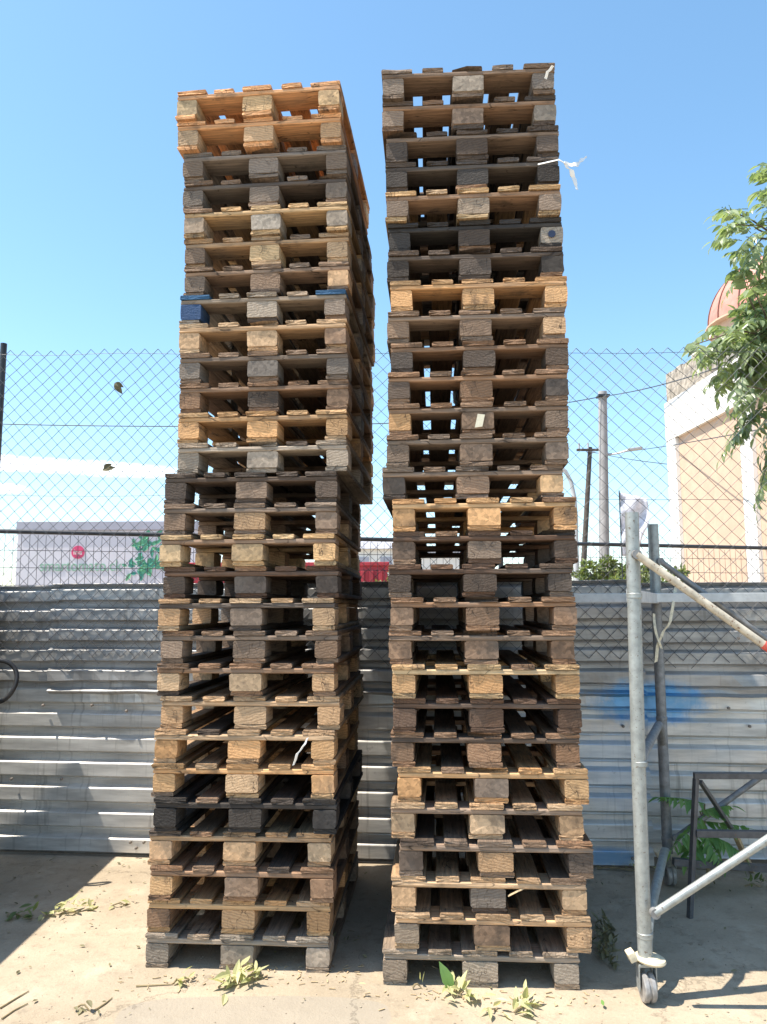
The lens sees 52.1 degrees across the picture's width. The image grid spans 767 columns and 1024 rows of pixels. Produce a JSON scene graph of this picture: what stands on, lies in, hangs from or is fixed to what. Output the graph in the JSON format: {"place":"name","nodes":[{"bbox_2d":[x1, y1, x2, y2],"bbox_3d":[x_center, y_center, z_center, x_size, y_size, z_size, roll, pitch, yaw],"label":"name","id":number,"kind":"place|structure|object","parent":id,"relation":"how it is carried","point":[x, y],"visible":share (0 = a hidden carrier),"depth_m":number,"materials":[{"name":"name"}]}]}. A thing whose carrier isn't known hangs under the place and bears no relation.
{"place":"outdoors","nodes":[
{"label":"outdoors","id":0,"kind":"place"},
{"bbox_2d":[359,541,393,575],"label":"grey roofed house","id":1,"kind":"structure","parent":0,"point":[383,547],"depth_m":38.04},
{"bbox_2d":[359,557,368,561],"bbox_3d":[-0.972,2.538,37.952,0.550,0.700,0.060,0,-7,0],"label":"window","id":2,"kind":"structure","parent":1,"relation":"in","point":[366,559],"depth_m":37.95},
{"bbox_2d":[380,557,391,564],"bbox_3d":[0.128,2.534,37.952,0.550,0.700,0.060,0,-7,0],"label":"window","id":3,"kind":"structure","parent":1,"relation":"in","point":[382,559],"depth_m":37.95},
{"bbox_2d":[0,851,766,1023],"bbox_3d":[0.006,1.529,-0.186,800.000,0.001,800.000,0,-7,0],"label":"ground","id":4,"kind":"structure","parent":0,"point":[713,980],"depth_m":3.38,"materials":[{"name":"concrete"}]},
{"bbox_2d":[0,585,18,703],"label":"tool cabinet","id":5,"kind":"object","parent":4,"relation":"on","point":[15,683],"visible":1,"depth_m":4.46,"materials":[{"name":"black paint"}]},
{"bbox_2d":[0,990,28,1008],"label":"twig","id":6,"kind":"object","parent":4,"relation":"on","point":[4,1005],"visible":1,"depth_m":3.10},
{"bbox_2d":[1,1003,27,1019],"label":"twig","id":7,"kind":"object","parent":4,"relation":"on","point":[6,1015],"visible":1,"depth_m":3.02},
{"bbox_2d":[5,901,46,920],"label":"fallen sprig","id":8,"kind":"object","parent":4,"relation":"on","point":[18,915],"visible":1,"depth_m":3.94,"materials":[{"name":"green plant"}]},
{"bbox_2d":[38,893,97,920],"bbox_3d":[-1.606,2.010,4.008,0.304,0.080,0.132,5,-9,-36],"label":"fallen sprig","id":9,"kind":"object","parent":4,"relation":"on","point":[63,904],"visible":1,"depth_m":4.01,"materials":[{"name":"green plant"}]},
{"bbox_2d":[74,1000,99,1014],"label":"fallen sprig","id":10,"kind":"object","parent":4,"relation":"on","point":[89,1002],"visible":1,"depth_m":3.02,"materials":[{"name":"brown plant"}]},
{"bbox_2d":[94,997,112,1010],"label":"twig","id":11,"kind":"object","parent":4,"relation":"on","point":[97,1008],"visible":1,"depth_m":3.06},
{"bbox_2d":[15,521,198,584],"bbox_3d":[-5.299,1.831,15.394,3.467,3.205,1.060,0,-7,0],"label":"advert board","id":12,"kind":"object","parent":4,"relation":"on","point":[57,568],"visible":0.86,"depth_m":15.01,"materials":[{"name":"white plastic"}]},
{"bbox_2d":[108,889,136,909],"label":"fallen sprig","id":13,"kind":"object","parent":4,"relation":"on","point":[125,900],"visible":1,"depth_m":4.09,"materials":[{"name":"green plant"}]},
{"bbox_2d":[136,984,172,986],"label":"twig","id":14,"kind":"object","parent":4,"relation":"on","point":[152,985],"visible":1,"depth_m":3.22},
{"bbox_2d":[173,966,195,987],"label":"fallen sprig","id":15,"kind":"object","parent":4,"relation":"on","point":[180,982],"visible":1,"depth_m":3.25,"materials":[{"name":"green plant"}]},
{"bbox_2d":[207,956,267,1004],"bbox_3d":[-0.604,1.910,3.230,0.178,0.084,0.289,-6,-9,39],"label":"fallen sprig","id":16,"kind":"object","parent":4,"relation":"on","point":[239,972],"visible":1,"depth_m":3.24,"materials":[{"name":"green plant"}]},
{"bbox_2d":[145,851,357,972],"bbox_3d":[-0.588,1.964,3.967,0.808,0.143,1.218,-1,-7,4],"label":"pallet","id":17,"kind":"object","parent":4,"relation":"on","point":[202,926],"visible":0.35,"depth_m":3.40,"materials":[{"name":"wood"}]},
{"bbox_2d":[147,831,357,935],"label":"pallet","id":18,"kind":"object","parent":17,"relation":"on","point":[238,917],"visible":0.34,"depth_m":3.42,"materials":[{"name":"wood"}]},
{"bbox_2d":[148,800,358,902],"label":"pallet","id":19,"kind":"object","parent":18,"relation":"on","point":[205,859],"visible":0.41,"depth_m":3.41,"materials":[{"name":"wood"}]},
{"bbox_2d":[147,783,357,866],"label":"pallet","id":20,"kind":"object","parent":19,"relation":"on","point":[206,824],"visible":0.42,"depth_m":3.43,"materials":[{"name":"wood"}]},
{"bbox_2d":[153,750,362,833],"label":"pallet","id":21,"kind":"object","parent":20,"relation":"on","point":[177,811],"visible":0.56,"depth_m":3.43,"materials":[{"name":"wood"}]},
{"bbox_2d":[151,727,357,798],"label":"pallet","id":22,"kind":"object","parent":21,"relation":"on","point":[241,781],"visible":0.59,"depth_m":3.44,"materials":[{"name":"wood"}]},
{"bbox_2d":[153,706,358,764],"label":"pallet","id":23,"kind":"object","parent":22,"relation":"on","point":[256,746],"visible":0.71,"depth_m":3.46,"materials":[{"name":"wood"}]},
{"bbox_2d":[160,674,363,729],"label":"pallet","id":24,"kind":"object","parent":23,"relation":"on","point":[267,710],"visible":0.65,"depth_m":3.50,"materials":[{"name":"wood"}]},
{"bbox_2d":[157,649,360,695],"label":"pallet","id":25,"kind":"object","parent":24,"relation":"on","point":[262,679],"visible":0.75,"depth_m":3.51,"materials":[{"name":"wood"}]},
{"bbox_2d":[161,625,361,662],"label":"pallet","id":26,"kind":"object","parent":25,"relation":"on","point":[331,646],"visible":0.88,"depth_m":3.52,"materials":[{"name":"wood"}]},
{"bbox_2d":[157,598,359,630],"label":"pallet","id":27,"kind":"object","parent":26,"relation":"on","point":[248,614],"visible":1,"depth_m":3.53,"materials":[{"name":"wood"}]},
{"bbox_2d":[163,566,361,599],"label":"pallet","id":28,"kind":"object","parent":27,"relation":"on","point":[265,582],"visible":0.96,"depth_m":3.57,"materials":[{"name":"wood"}]},
{"bbox_2d":[159,533,359,575],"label":"pallet","id":29,"kind":"object","parent":28,"relation":"on","point":[326,549],"visible":0.85,"depth_m":3.57,"materials":[{"name":"wood"}]},
{"bbox_2d":[163,502,360,551],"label":"pallet","id":30,"kind":"object","parent":29,"relation":"on","point":[269,521],"visible":0.78,"depth_m":3.60,"materials":[{"name":"wood"}]},
{"bbox_2d":[164,471,360,528],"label":"pallet","id":31,"kind":"object","parent":30,"relation":"on","point":[248,487],"visible":0.67,"depth_m":3.62,"materials":[{"name":"wood"}]},
{"bbox_2d":[177,440,373,504],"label":"pallet","id":32,"kind":"object","parent":31,"relation":"on","point":[270,458],"visible":0.56,"depth_m":3.66,"materials":[{"name":"wood"}]},
{"bbox_2d":[177,409,372,479],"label":"pallet","id":33,"kind":"object","parent":32,"relation":"on","point":[255,426],"visible":0.45,"depth_m":3.67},
{"bbox_2d":[179,379,373,457],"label":"pallet","id":34,"kind":"object","parent":33,"relation":"on","point":[253,396],"visible":0.45,"depth_m":3.70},
{"bbox_2d":[179,348,372,433],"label":"pallet","id":35,"kind":"object","parent":34,"relation":"on","point":[259,366],"visible":0.44,"depth_m":3.71,"materials":[{"name":"wood"}]},
{"bbox_2d":[179,319,373,411],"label":"pallet","id":36,"kind":"object","parent":35,"relation":"on","point":[254,336],"visible":0.34,"depth_m":3.72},
{"bbox_2d":[179,289,372,382],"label":"pallet","id":37,"kind":"object","parent":36,"relation":"on","point":[253,307],"visible":0.36,"depth_m":3.74,"materials":[{"name":"blue paint"}]},
{"bbox_2d":[183,261,374,366],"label":"pallet","id":38,"kind":"object","parent":37,"relation":"on","point":[277,278],"visible":0.38,"depth_m":3.77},
{"bbox_2d":[184,232,374,343],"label":"pallet","id":39,"kind":"object","parent":38,"relation":"on","point":[332,247],"visible":0.27,"depth_m":3.79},
{"bbox_2d":[183,201,375,319],"bbox_3d":[-0.507,-1.327,4.347,0.809,0.143,1.218,-1,-7,6],"label":"pallet","id":40,"kind":"object","parent":39,"relation":"on","point":[273,220],"visible":0.35,"depth_m":3.79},
{"bbox_2d":[183,174,373,290],"bbox_3d":[-0.517,-1.468,4.374,0.808,0.143,1.220,-1,-7,5],"label":"pallet","id":41,"kind":"object","parent":40,"relation":"on","point":[258,192],"visible":0.23,"depth_m":3.81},
{"bbox_2d":[183,145,371,267],"bbox_3d":[-0.524,-1.612,4.386,0.810,0.143,1.219,-1,-7,5],"label":"pallet","id":42,"kind":"object","parent":41,"relation":"on","point":[276,162],"visible":0.27,"depth_m":3.82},
{"bbox_2d":[177,112,367,234],"bbox_3d":[-0.551,-1.758,4.374,0.810,0.143,1.220,-1,-7,5],"label":"pallet","id":43,"kind":"object","parent":42,"relation":"on","point":[248,136],"visible":0.27,"depth_m":3.81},
{"bbox_2d":[175,80,369,228],"bbox_3d":[-0.547,-1.905,4.364,0.810,0.143,1.221,-1,-7,6],"label":"pallet","id":44,"kind":"object","parent":43,"relation":"on","point":[294,99],"visible":0.25,"depth_m":3.81,"materials":[{"name":"wood"}]},
{"bbox_2d":[293,738,307,764],"bbox_3d":[-0.358,1.036,3.393,0.070,0.117,0.019,0,-7,0],"label":"plastic strap","id":45,"kind":"object","parent":23,"relation":"hanging from","point":[296,755],"visible":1,"depth_m":3.39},
{"bbox_2d":[190,562,388,582],"bbox_3d":[-1.280,1.841,11.261,2.721,2.135,1.860,0,-7,0],"label":"cargo container","id":46,"kind":"object","parent":4,"relation":"on","point":[367,576],"visible":0.05,"depth_m":10.47,"materials":[{"name":"red paint"}]},
{"bbox_2d":[333,930,358,943],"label":"fallen sprig","id":47,"kind":"object","parent":4,"relation":"on","point":[347,937],"visible":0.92,"depth_m":3.62,"materials":[{"name":"grey plant"}]},
{"bbox_2d":[115,963,598,1013],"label":"wood splinters","id":48,"kind":"object","parent":4,"relation":"on","point":[362,965],"visible":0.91,"depth_m":3.18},
{"bbox_2d":[0,580,766,869],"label":"metal wall","id":49,"kind":"structure","parent":4,"relation":"on","point":[77,746],"depth_m":4.88,"materials":[{"name":"metal"}]},
{"bbox_2d":[0,343,766,669],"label":"chain link fence","id":50,"kind":"object","parent":4,"relation":"on","point":[2,367],"visible":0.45,"depth_m":5.00,"materials":[{"name":"metal"}]},
{"bbox_2d":[102,463,115,470],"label":"dry leaf","id":51,"kind":"object","parent":50,"relation":"attached to","point":[108,467],"visible":1,"depth_m":5.16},
{"bbox_2d":[114,382,122,393],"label":"dry leaf","id":52,"kind":"object","parent":50,"relation":"attached to","point":[118,386],"visible":1,"depth_m":5.23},
{"bbox_2d":[0,529,766,585],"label":"welded fence","id":53,"kind":"object","parent":4,"relation":"on","point":[110,533],"visible":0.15,"depth_m":7.28,"materials":[{"name":"metal"}]},
{"bbox_2d":[4,875,765,1023],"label":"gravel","id":54,"kind":"structure","parent":4,"relation":"on","point":[375,962],"depth_m":3.41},
{"bbox_2d":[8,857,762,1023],"bbox_3d":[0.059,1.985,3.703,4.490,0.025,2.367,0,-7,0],"label":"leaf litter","id":55,"kind":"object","parent":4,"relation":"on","point":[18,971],"visible":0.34,"depth_m":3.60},
{"bbox_2d":[412,974,427,988],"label":"fallen sprig","id":56,"kind":"object","parent":4,"relation":"on","point":[414,985],"visible":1,"depth_m":3.19,"materials":[{"name":"brown plant"}]},
{"bbox_2d":[442,970,477,1001],"bbox_3d":[0.291,1.884,3.125,0.122,0.104,0.204,3,-8,-25],"label":"fallen sprig","id":57,"kind":"object","parent":4,"relation":"on","point":[460,982],"visible":0.98,"depth_m":3.12,"materials":[{"name":"green plant"}]},
{"bbox_2d":[439,961,453,988],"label":"leaning leaf","id":58,"kind":"object","parent":57,"relation":"on","point":[447,976],"visible":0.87,"depth_m":3.16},
{"bbox_2d":[382,857,579,989],"bbox_3d":[0.435,1.940,3.805,0.806,0.143,1.217,-1,-7,4],"label":"pallet","id":59,"kind":"object","parent":4,"relation":"on","point":[481,967],"visible":0.4,"depth_m":3.23,"materials":[{"name":"wood"}]},
{"bbox_2d":[394,851,591,952],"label":"pallet","id":60,"kind":"object","parent":59,"relation":"on","point":[490,931],"visible":0.3,"depth_m":3.24,"materials":[{"name":"wood"}]},
{"bbox_2d":[391,818,586,915],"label":"pallet","id":61,"kind":"object","parent":60,"relation":"on","point":[487,894],"visible":0.39,"depth_m":3.26,"materials":[{"name":"wood"}]},
{"bbox_2d":[399,786,593,878],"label":"pallet","id":62,"kind":"object","parent":61,"relation":"on","point":[494,857],"visible":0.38,"depth_m":3.27,"materials":[{"name":"wood"}]},
{"bbox_2d":[391,755,583,840],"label":"pallet","id":63,"kind":"object","parent":62,"relation":"on","point":[485,820],"visible":0.45,"depth_m":3.31,"materials":[{"name":"wood"}]},
{"bbox_2d":[397,725,588,804],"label":"pallet","id":64,"kind":"object","parent":63,"relation":"on","point":[490,785],"visible":0.59,"depth_m":3.34,"materials":[{"name":"wood"}]},
{"bbox_2d":[390,708,580,768],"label":"pallet","id":65,"kind":"object","parent":64,"relation":"on","point":[533,726],"visible":0.65,"depth_m":3.37,"materials":[{"name":"wood"}]},
{"bbox_2d":[393,675,581,732],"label":"pallet","id":66,"kind":"object","parent":65,"relation":"on","point":[484,715],"visible":0.72,"depth_m":3.37,"materials":[{"name":"wood"}]},
{"bbox_2d":[391,650,579,698],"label":"pallet","id":67,"kind":"object","parent":66,"relation":"on","point":[559,681],"visible":0.84,"depth_m":3.38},
{"bbox_2d":[388,624,575,663],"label":"pallet","id":68,"kind":"object","parent":67,"relation":"on","point":[482,646],"visible":0.91,"depth_m":3.40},
{"bbox_2d":[389,597,577,630],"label":"pallet","id":69,"kind":"object","parent":68,"relation":"on","point":[550,613],"visible":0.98,"depth_m":3.41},
{"bbox_2d":[388,563,572,599],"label":"pallet","id":70,"kind":"object","parent":69,"relation":"on","point":[538,580],"visible":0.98,"depth_m":3.43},
{"bbox_2d":[392,530,577,568],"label":"pallet","id":71,"kind":"object","parent":70,"relation":"on","point":[494,547],"visible":0.81,"depth_m":3.45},
{"bbox_2d":[392,497,576,545],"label":"pallet","id":72,"kind":"object","parent":71,"relation":"on","point":[494,514],"visible":0.69,"depth_m":3.46,"materials":[{"name":"wood"}]},
{"bbox_2d":[382,465,563,525],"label":"pallet","id":73,"kind":"object","parent":72,"relation":"on","point":[537,483],"visible":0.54,"depth_m":3.49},
{"bbox_2d":[386,432,568,485],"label":"pallet","id":74,"kind":"object","parent":73,"relation":"on","point":[540,448],"visible":0.46,"depth_m":3.50,"materials":[{"name":"wood"}]},
{"bbox_2d":[388,400,569,461],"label":"pallet","id":75,"kind":"object","parent":74,"relation":"on","point":[480,417],"visible":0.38,"depth_m":3.52,"materials":[{"name":"wood"}]},
{"bbox_2d":[388,369,568,433],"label":"pallet","id":76,"kind":"object","parent":75,"relation":"on","point":[481,385],"visible":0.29,"depth_m":3.53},
{"bbox_2d":[390,338,568,406],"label":"pallet","id":77,"kind":"object","parent":76,"relation":"on","point":[550,353],"visible":0.3,"depth_m":3.56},
{"bbox_2d":[387,307,565,405],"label":"pallet","id":78,"kind":"object","parent":77,"relation":"on","point":[470,325],"visible":0.34,"depth_m":3.58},
{"bbox_2d":[390,276,567,368],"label":"pallet","id":79,"kind":"object","parent":78,"relation":"on","point":[483,294],"visible":0.3,"depth_m":3.58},
{"bbox_2d":[387,246,563,346],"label":"pallet","id":80,"kind":"object","parent":79,"relation":"on","point":[475,263],"visible":0.42,"depth_m":3.61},
{"bbox_2d":[387,217,562,315],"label":"pallet","id":81,"kind":"object","parent":80,"relation":"on","point":[510,233],"visible":0.33,"depth_m":3.64,"materials":[{"name":"brown"}]},
{"bbox_2d":[385,184,561,273],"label":"pallet","id":82,"kind":"object","parent":81,"relation":"on","point":[508,202],"visible":0.33,"depth_m":3.63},
{"bbox_2d":[385,156,559,274],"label":"pallet","id":83,"kind":"object","parent":82,"relation":"on","point":[439,175],"visible":0.26,"depth_m":3.65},
{"bbox_2d":[386,125,559,246],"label":"pallet","id":84,"kind":"object","parent":83,"relation":"on","point":[532,141],"visible":0.21,"depth_m":3.66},
{"bbox_2d":[382,95,555,221],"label":"pallet","id":85,"kind":"object","parent":84,"relation":"on","point":[455,116],"visible":0.21,"depth_m":3.67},
{"bbox_2d":[381,63,554,194],"bbox_3d":[0.422,-1.924,4.235,0.811,0.143,1.218,-1,-7,3],"label":"pallet","id":86,"kind":"object","parent":85,"relation":"on","point":[466,82],"visible":0.21,"depth_m":3.66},
{"bbox_2d":[545,65,553,79],"bbox_3d":[0.749,-1.992,3.554,0.046,0.054,0.017,-5,-8,33],"label":"plastic strap","id":87,"kind":"object","parent":86,"relation":"attached to","point":[549,70],"visible":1,"depth_m":3.55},
{"bbox_2d":[538,156,586,189],"bbox_3d":[0.829,-1.568,3.595,0.247,0.184,0.046,1,-7,-14],"label":"ribbon","id":88,"kind":"object","parent":83,"relation":"attached to","point":[571,171],"visible":1,"depth_m":3.60,"materials":[{"name":"white plastic"}]},
{"bbox_2d":[480,993,511,1019],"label":"fallen sprig","id":89,"kind":"object","parent":4,"relation":"on","point":[490,1011],"visible":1,"depth_m":2.98,"materials":[{"name":"green plant"}]},
{"bbox_2d":[512,979,543,1016],"bbox_3d":[0.561,1.879,3.046,0.105,0.092,0.180,-4,-8,26],"label":"fallen sprig","id":90,"kind":"object","parent":4,"relation":"on","point":[523,1003],"visible":1,"depth_m":3.03,"materials":[{"name":"green plant"}]},
{"bbox_2d":[563,468,578,579],"bbox_3d":[5.586,1.438,26.014,1.797,6.464,0.220,0,-7,0],"label":"street lamp","id":91,"kind":"object","parent":4,"relation":"on","point":[573,494],"visible":0.18,"depth_m":26.16,"materials":[{"name":"grey metal"}]},
{"bbox_2d":[576,443,598,566],"bbox_3d":[7.907,1.239,30.067,1.374,7.842,0.260,0,-7,0],"label":"utility pole","id":92,"kind":"object","parent":4,"relation":"on","point":[587,499],"visible":0.59,"depth_m":30.21,"materials":[{"name":"brown wood"}]},
{"bbox_2d":[590,451,667,464],"bbox_3d":[7.669,-1.787,25.263,0.024,2.430,10.295,-1,-7,4],"label":"overhead wire","id":93,"kind":"object","parent":92,"relation":"attached to","point":[632,459],"visible":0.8,"depth_m":23.35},
{"bbox_2d":[587,430,754,453],"bbox_3d":[7.465,-1.885,21.357,0.626,3.175,18.066,-1,-7,5],"label":"overhead wire","id":94,"kind":"object","parent":92,"relation":"attached to","point":[682,443],"visible":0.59,"depth_m":18.49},
{"bbox_2d":[575,554,625,579],"bbox_3d":[3.560,1.883,12.794,0.836,2.420,1.468,0,-7,0],"label":"bush","id":95,"kind":"object","parent":4,"relation":"on","point":[599,574],"visible":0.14,"depth_m":12.82,"materials":[{"name":"green plant"}]},
{"bbox_2d":[591,908,621,969],"bbox_3d":[1.001,1.944,3.621,0.166,0.098,0.560,-1,-7,9],"label":"fallen sprig","id":96,"kind":"object","parent":4,"relation":"on","point":[608,937],"visible":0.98,"depth_m":3.58,"materials":[{"name":"green plant"}]},
{"bbox_2d":[596,391,642,579],"bbox_3d":[6.924,0.314,22.983,1.440,7.962,0.437,-3,-7,20],"label":"utility pole","id":97,"kind":"object","parent":4,"relation":"on","point":[603,487],"visible":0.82,"depth_m":23.18,"materials":[{"name":"grey concrete"}]},
{"bbox_2d":[3,365,723,426],"bbox_3d":[-2.239,-3.208,20.241,19.629,1.229,6.414,0,-7,0],"label":"overhead wire","id":98,"kind":"object","parent":97,"relation":"attached to","point":[372,423],"visible":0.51,"depth_m":21.73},
{"bbox_2d":[596,863,655,871],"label":"fallen sprig","id":99,"kind":"object","parent":4,"relation":"on","point":[620,868],"visible":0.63,"depth_m":4.61,"materials":[{"name":"green plant"}]},
{"bbox_2d":[604,562,649,582],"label":"bush","id":100,"kind":"object","parent":4,"relation":"on","point":[618,573],"visible":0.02,"depth_m":14.21,"materials":[{"name":"green plant"}]},
{"bbox_2d":[619,490,649,579],"bbox_3d":[3.864,1.313,11.919,0.457,3.320,0.127,0,-7,0],"label":"flag","id":101,"kind":"object","parent":4,"relation":"on","point":[637,506],"visible":0.44,"depth_m":12.07,"materials":[{"name":"white fabric"}]},
{"bbox_2d":[640,562,690,582],"bbox_3d":[5.433,2.202,15.392,1.013,2.396,1.207,0,-7,0],"label":"bush","id":102,"kind":"object","parent":4,"relation":"on","point":[683,569],"visible":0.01,"depth_m":15.14,"materials":[{"name":"green plant"}]},
{"bbox_2d":[573,512,766,1002],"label":"scaffold tower","id":103,"kind":"structure","parent":4,"relation":"on","point":[645,958],"depth_m":3.25,"materials":[{"name":"metal"}]},
{"bbox_2d":[652,587,676,662],"bbox_3d":[1.595,0.631,4.420,0.180,0.426,0.044,1,-7,-12],"label":"cloth strip","id":104,"kind":"object","parent":103,"relation":"attached to","point":[658,644],"visible":0.99,"depth_m":4.39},
{"bbox_2d":[648,797,754,884],"bbox_3d":[1.772,1.819,4.303,0.639,0.496,0.248,0,-7,0],"label":"young plant","id":105,"kind":"object","parent":4,"relation":"on","point":[719,845],"visible":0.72,"depth_m":4.26,"materials":[{"name":"green plant"}]},
{"bbox_2d":[664,256,766,581],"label":"tan building","id":106,"kind":"structure","parent":4,"relation":"on","point":[717,315],"depth_m":18.13,"materials":[{"name":"paint"}]},
{"bbox_2d":[672,772,766,918],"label":"trestle","id":107,"kind":"object","parent":4,"relation":"on","point":[692,863],"visible":0.98,"depth_m":4.00,"materials":[{"name":"metal"}]},
{"bbox_2d":[681,162,766,524],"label":"ailanthus tree","id":108,"kind":"object","parent":4,"relation":"on","point":[749,333],"visible":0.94,"depth_m":5.94,"materials":[{"name":"green plant"}]},
{"bbox_2d":[744,872,766,886],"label":"fallen sprig","id":109,"kind":"object","parent":4,"relation":"on","point":[755,877],"visible":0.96,"depth_m":4.33,"materials":[{"name":"green plant"}]},
{"bbox_2d":[0,0,766,585],"label":"sky","id":110,"kind":"structure","parent":0,"point":[665,101],"materials":[{"name":"blue"}]},
{"bbox_2d":[421,552,459,568],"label":"white shed","id":111,"kind":"structure","parent":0,"point":[428,562],"depth_m":25.99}
]}

